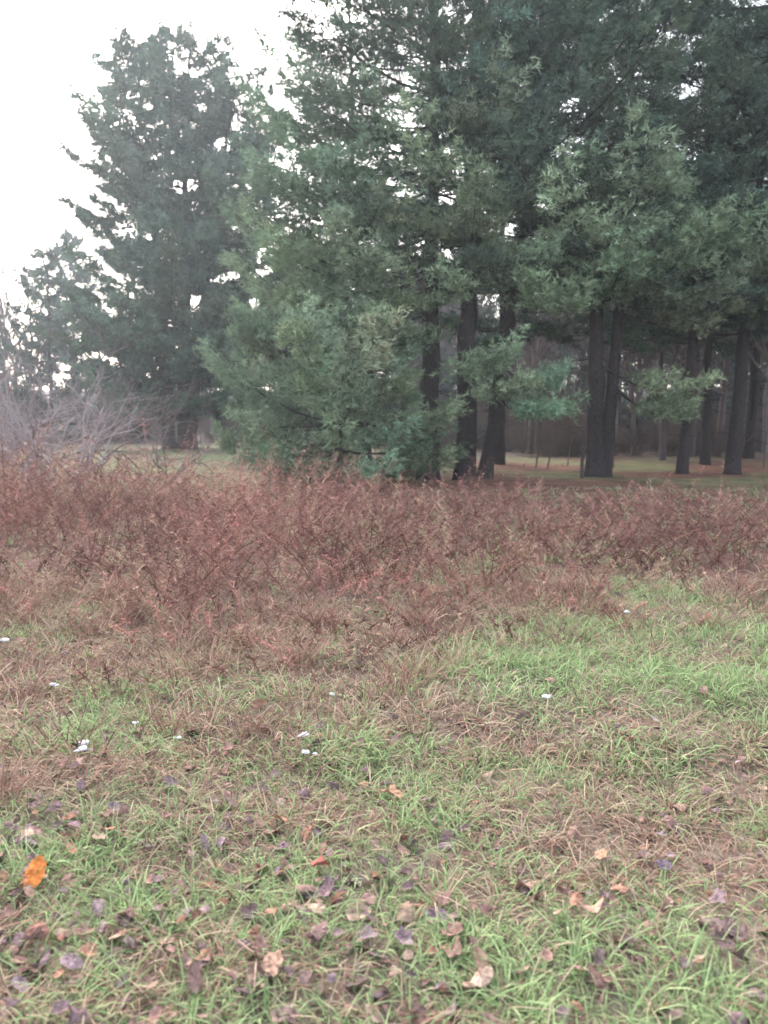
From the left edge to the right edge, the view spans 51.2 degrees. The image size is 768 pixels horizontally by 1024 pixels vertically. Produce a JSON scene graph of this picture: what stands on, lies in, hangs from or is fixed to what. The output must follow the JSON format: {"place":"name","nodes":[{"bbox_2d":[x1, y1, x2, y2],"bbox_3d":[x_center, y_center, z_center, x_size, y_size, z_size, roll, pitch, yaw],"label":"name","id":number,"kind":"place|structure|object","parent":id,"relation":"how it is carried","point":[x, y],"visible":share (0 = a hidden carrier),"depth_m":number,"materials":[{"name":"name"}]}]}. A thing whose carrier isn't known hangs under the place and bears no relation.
{"place":"outdoors","nodes":[
{"label":"outdoors","id":0,"kind":"place"},
{"bbox_2d":[0,390,767,1023],"bbox_3d":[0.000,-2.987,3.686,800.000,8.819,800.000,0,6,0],"label":"ground","id":1,"kind":"structure","parent":0,"point":[654,470],"depth_m":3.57,"materials":[{"name":"green plant"}]},
{"bbox_2d":[21,855,46,887],"bbox_3d":[-1.121,1.153,2.573,0.065,0.065,0.114,0,6,0],"label":"orange leaf","id":2,"kind":"object","parent":1,"relation":"on","point":[39,863],"visible":0.98,"depth_m":2.57,"materials":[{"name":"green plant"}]},
{"bbox_2d":[0,317,121,475],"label":"bare shrub","id":3,"kind":"object","parent":1,"relation":"on","point":[44,420],"visible":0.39,"depth_m":20.01,"materials":[{"name":"grey plant"}]},
{"bbox_2d":[0,364,143,495],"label":"bare shrub","id":4,"kind":"object","parent":1,"relation":"on","point":[21,430],"visible":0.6,"depth_m":16.77,"materials":[{"name":"grey plant"}]},
{"bbox_2d":[0,344,163,464],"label":"bare shrub","id":5,"kind":"object","parent":1,"relation":"on","point":[103,413],"visible":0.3,"depth_m":26.94,"materials":[{"name":"grey plant"}]},
{"bbox_2d":[0,274,190,491],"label":"bare shrub","id":6,"kind":"object","parent":1,"relation":"on","point":[33,398],"visible":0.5,"depth_m":17.06,"materials":[{"name":"grey plant"}]},
{"bbox_2d":[4,301,187,471],"bbox_3d":[-9.678,-2.825,23.029,8.408,7.050,8.770,4,7,29],"label":"bare shrub","id":7,"kind":"object","parent":1,"relation":"on","point":[105,420],"visible":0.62,"depth_m":24.09,"materials":[{"name":"grey plant"}]},
{"bbox_2d":[0,321,196,492],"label":"bare shrub","id":8,"kind":"object","parent":1,"relation":"on","point":[85,448],"visible":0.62,"depth_m":17.01,"materials":[{"name":"grey plant"}]},
{"bbox_2d":[77,370,232,488],"bbox_3d":[-5.794,-1.544,19.031,4.722,3.796,4.527,1,7,8],"label":"bare shrub","id":9,"kind":"object","parent":1,"relation":"on","point":[164,460],"visible":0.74,"depth_m":18.90,"materials":[{"name":"grey plant"}]},
{"bbox_2d":[29,12,304,448],"bbox_3d":[-10.375,-13.714,40.886,12.965,21.428,15.378,-6,9,-45],"label":"pine tree","id":10,"kind":"object","parent":1,"relation":"on","point":[187,242],"visible":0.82,"depth_m":37.98,"materials":[{"name":"green plant"}]},
{"bbox_2d":[190,292,382,466],"bbox_3d":[-2.965,-4.531,26.954,6.638,6.624,5.389,4,8,34],"label":"young pine tree","id":11,"kind":"object","parent":1,"relation":"on","point":[249,335],"visible":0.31,"depth_m":25.91,"materials":[{"name":"green plant"}]},
{"bbox_2d":[0,610,629,754],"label":"flowers","id":12,"kind":"object","parent":1,"relation":"on","point":[83,747],"visible":0.89,"depth_m":3.75,"materials":[{"name":"white plant"}]},
{"bbox_2d":[195,278,490,488],"bbox_3d":[-0.881,-2.780,18.870,6.638,4.906,5.389,-4,8,-31],"label":"young pine tree","id":13,"kind":"object","parent":1,"relation":"on","point":[351,399],"visible":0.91,"depth_m":18.10,"materials":[{"name":"green plant"}]},
{"bbox_2d":[230,0,456,462],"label":"pine tree","id":14,"kind":"object","parent":1,"relation":"on","point":[288,92],"visible":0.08,"depth_m":26.16,"materials":[{"name":"green plant"}]},
{"bbox_2d":[0,386,767,701],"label":"dry goldenrod brush","id":15,"kind":"object","parent":1,"relation":"on","point":[24,498],"visible":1,"depth_m":8.52,"materials":[{"name":"brown plant"}]},
{"bbox_2d":[0,581,767,1023],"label":"fallen leaves","id":16,"kind":"object","parent":1,"relation":"on","point":[272,963],"visible":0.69,"depth_m":2.43,"materials":[{"name":"brown plant"}]},
{"bbox_2d":[0,149,767,459],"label":"distant woods","id":17,"kind":"object","parent":1,"relation":"on","point":[55,259],"visible":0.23,"depth_m":50.80,"materials":[{"name":"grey plant"}]},
{"bbox_2d":[0,559,767,810],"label":"dry grass tussocks","id":18,"kind":"object","parent":1,"relation":"on","point":[587,579],"visible":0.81,"depth_m":5.32,"materials":[{"name":"brown plant"}]},
{"bbox_2d":[209,0,559,480],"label":"pine tree","id":19,"kind":"object","parent":1,"relation":"on","point":[336,211],"visible":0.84,"depth_m":18.68,"materials":[{"name":"green plant"}]},
{"bbox_2d":[198,285,767,468],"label":"understory saplings","id":20,"kind":"object","parent":1,"relation":"on","point":[622,406],"visible":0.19,"depth_m":27.32,"materials":[{"name":"plant"}]},
{"bbox_2d":[336,0,638,479],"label":"pine tree","id":21,"kind":"object","parent":1,"relation":"on","point":[472,363],"visible":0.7,"depth_m":18.02,"materials":[{"name":"green plant"}]},
{"bbox_2d":[377,0,602,464],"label":"pine tree","id":22,"kind":"object","parent":1,"relation":"on","point":[529,334],"visible":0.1,"depth_m":25.99,"materials":[{"name":"green plant"}]},
{"bbox_2d":[408,0,735,479],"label":"pine tree","id":23,"kind":"object","parent":1,"relation":"on","point":[500,386],"visible":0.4,"depth_m":18.59,"materials":[{"name":"green plant"}]},
{"bbox_2d":[580,443,586,477],"bbox_3d":[5.106,-1.266,20.593,0.123,1.003,0.139,-3,7,-26],"label":"dead snag","id":24,"kind":"object","parent":1,"relation":"on","point":[582,464],"visible":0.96,"depth_m":20.57,"materials":[{"name":"grey wood"}]},
{"bbox_2d":[490,1,697,432],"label":"pine tree","id":25,"kind":"object","parent":1,"relation":"on","point":[562,338],"visible":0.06,"depth_m":26.74,"materials":[{"name":"green plant"}]},
{"bbox_2d":[449,0,767,476],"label":"pine tree","id":26,"kind":"object","parent":1,"relation":"on","point":[600,427],"visible":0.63,"depth_m":18.47,"materials":[{"name":"green plant"}]},
{"bbox_2d":[583,0,767,473],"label":"pine tree","id":27,"kind":"object","parent":1,"relation":"on","point":[683,456],"visible":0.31,"depth_m":20.18,"materials":[{"name":"green plant"}]},
{"bbox_2d":[600,0,767,474],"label":"pine tree","id":28,"kind":"object","parent":1,"relation":"on","point":[732,460],"visible":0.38,"depth_m":20.01,"materials":[{"name":"green plant"}]},
{"bbox_2d":[605,0,767,464],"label":"pine tree","id":29,"kind":"object","parent":1,"relation":"on","point":[705,449],"visible":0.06,"depth_m":27.49,"materials":[{"name":"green plant"}]},
{"bbox_2d":[682,0,767,458],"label":"pine tree","id":30,"kind":"object","parent":1,"relation":"on","point":[748,451],"visible":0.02,"depth_m":31.60,"materials":[{"name":"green plant"}]},
{"bbox_2d":[733,3,767,285],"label":"pine tree","id":31,"kind":"object","parent":1,"relation":"on","point":[767,194],"visible":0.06,"depth_m":21.37,"materials":[{"name":"green plant"}]},
{"bbox_2d":[0,0,767,391],"label":"sky","id":32,"kind":"structure","parent":0,"point":[43,43],"materials":[{"name":"white"}]}
]}

